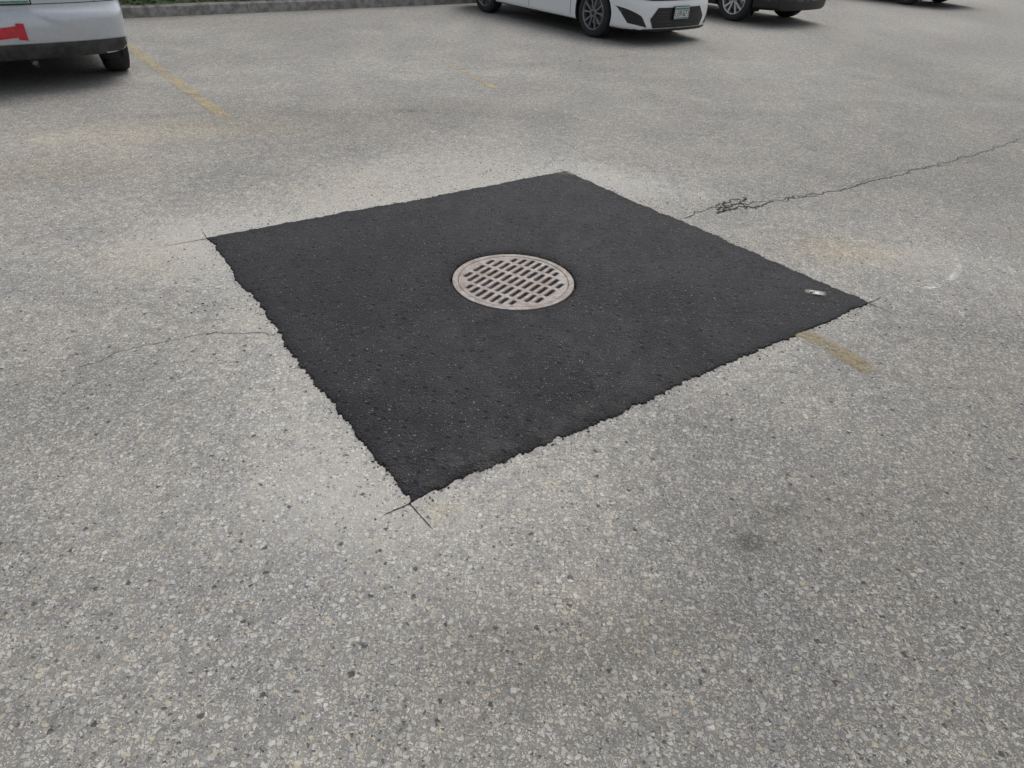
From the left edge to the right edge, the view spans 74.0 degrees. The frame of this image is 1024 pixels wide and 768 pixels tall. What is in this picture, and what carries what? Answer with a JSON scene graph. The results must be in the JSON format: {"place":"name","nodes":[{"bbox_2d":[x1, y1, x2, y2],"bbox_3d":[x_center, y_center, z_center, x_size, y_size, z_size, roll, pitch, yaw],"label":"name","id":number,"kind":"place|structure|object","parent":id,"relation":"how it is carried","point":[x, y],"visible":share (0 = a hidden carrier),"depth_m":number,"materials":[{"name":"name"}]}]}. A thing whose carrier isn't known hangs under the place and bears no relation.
{"place":"outdoors","nodes":[
{"label":"outdoors","id":0,"kind":"place"},
{"bbox_2d":[119,0,267,4],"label":"lawn","id":1,"kind":"structure","parent":0,"point":[164,2],"depth_m":10.71,"materials":[{"name":"green plant"}]},
{"bbox_2d":[0,0,1023,767],"bbox_3d":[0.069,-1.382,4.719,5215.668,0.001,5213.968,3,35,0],"label":"ground","id":2,"kind":"structure","parent":0,"point":[142,588],"depth_m":2.46,"materials":[{"name":"grey asphalt"}]},
{"bbox_2d":[0,0,129,70],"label":"parked car","id":3,"kind":"object","parent":2,"relation":"on","point":[32,31],"visible":1,"depth_m":6.12,"materials":[{"name":"silver metal"}]},
{"bbox_2d":[81,331,273,366],"bbox_3d":[-1.419,-0.175,2.909,0.761,0.001,0.116,-12,38,-20],"label":"asphalt crack","id":4,"kind":"object","parent":2,"relation":"on","point":[187,336],"visible":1,"depth_m":2.97,"materials":[{"name":"grey asphalt"}]},
{"bbox_2d":[127,45,228,115],"bbox_3d":[-3.569,-3.203,7.021,0.150,0.001,3.991,-21,42,-30],"label":"painted bay line","id":5,"kind":"object","parent":2,"relation":"on","point":[197,99],"visible":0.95,"depth_m":6.51,"materials":[{"name":"beige paint"}]},
{"bbox_2d":[120,0,475,17],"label":"concrete kerb","id":6,"kind":"structure","parent":2,"relation":"on","point":[171,9],"depth_m":10.80,"materials":[{"name":"grey concrete"}]},
{"bbox_2d":[263,187,733,463],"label":"loose asphalt lumps","id":7,"kind":"object","parent":2,"relation":"on","point":[505,313],"visible":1,"depth_m":3.31,"materials":[{"name":"black asphalt"}]},
{"bbox_2d":[452,254,573,310],"bbox_3d":[-0.017,-0.066,3.864,0.672,1.165,0.672,3,35,0],"label":"storm drain grate","id":8,"kind":"object","parent":2,"relation":"in","point":[501,282],"visible":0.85,"depth_m":3.51,"materials":[{"name":"metal"}]},
{"bbox_2d":[162,232,885,526],"bbox_3d":[0.021,-0.593,3.600,2.957,0.001,2.662,-21,42,-29],"label":"saw cut","id":9,"kind":"object","parent":2,"relation":"on","point":[409,502],"visible":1,"depth_m":2.19,"materials":[{"name":"black asphalt"}]},
{"bbox_2d":[207,171,867,502],"bbox_3d":[0.059,-0.586,3.639,2.666,0.071,2.441,-20,41,-29],"label":"asphalt patch","id":10,"kind":"object","parent":2,"relation":"on","point":[594,363],"visible":1,"depth_m":3.23,"materials":[{"name":"black asphalt"}]},
{"bbox_2d":[179,156,902,519],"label":"asphalt crumbs","id":11,"kind":"object","parent":2,"relation":"on","point":[563,438],"visible":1,"depth_m":3.19,"materials":[{"name":"black asphalt"}]},
{"bbox_2d":[476,0,707,36],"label":"parked car","id":12,"kind":"object","parent":2,"relation":"on","point":[598,18],"visible":1,"depth_m":9.88,"materials":[{"name":"white paint"}]},
{"bbox_2d":[708,0,825,20],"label":"parked car","id":13,"kind":"object","parent":2,"relation":"on","point":[734,10],"visible":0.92,"depth_m":12.09,"materials":[{"name":"paint"}]},
{"bbox_2d":[797,331,872,370],"bbox_3d":[1.460,-0.158,3.085,0.140,0.001,0.460,-19,41,-27],"label":"painted bay line","id":14,"kind":"object","parent":2,"relation":"on","point":[854,357],"visible":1,"depth_m":3.06,"materials":[{"name":"yellow paint"}]},
{"bbox_2d":[685,139,1016,217],"bbox_3d":[2.946,-1.639,5.279,4.298,0.001,0.261,-18,40,-26],"label":"asphalt crack","id":15,"kind":"object","parent":2,"relation":"on","point":[724,209],"visible":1,"depth_m":4.64,"materials":[{"name":"black asphalt"}]},
{"bbox_2d":[897,0,946,4],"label":"parked car","id":16,"kind":"object","parent":2,"relation":"on","point":[906,2],"visible":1,"depth_m":16.02,"materials":[{"name":"paint"}]},
{"bbox_2d":[924,261,959,288],"bbox_3d":[2.429,-0.630,3.818,0.167,0.001,0.740,27,42,30],"label":"chalk mark","id":17,"kind":"object","parent":2,"relation":"on","point":[952,274],"visible":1,"depth_m":3.77,"materials":[{"name":"white"}]}
]}

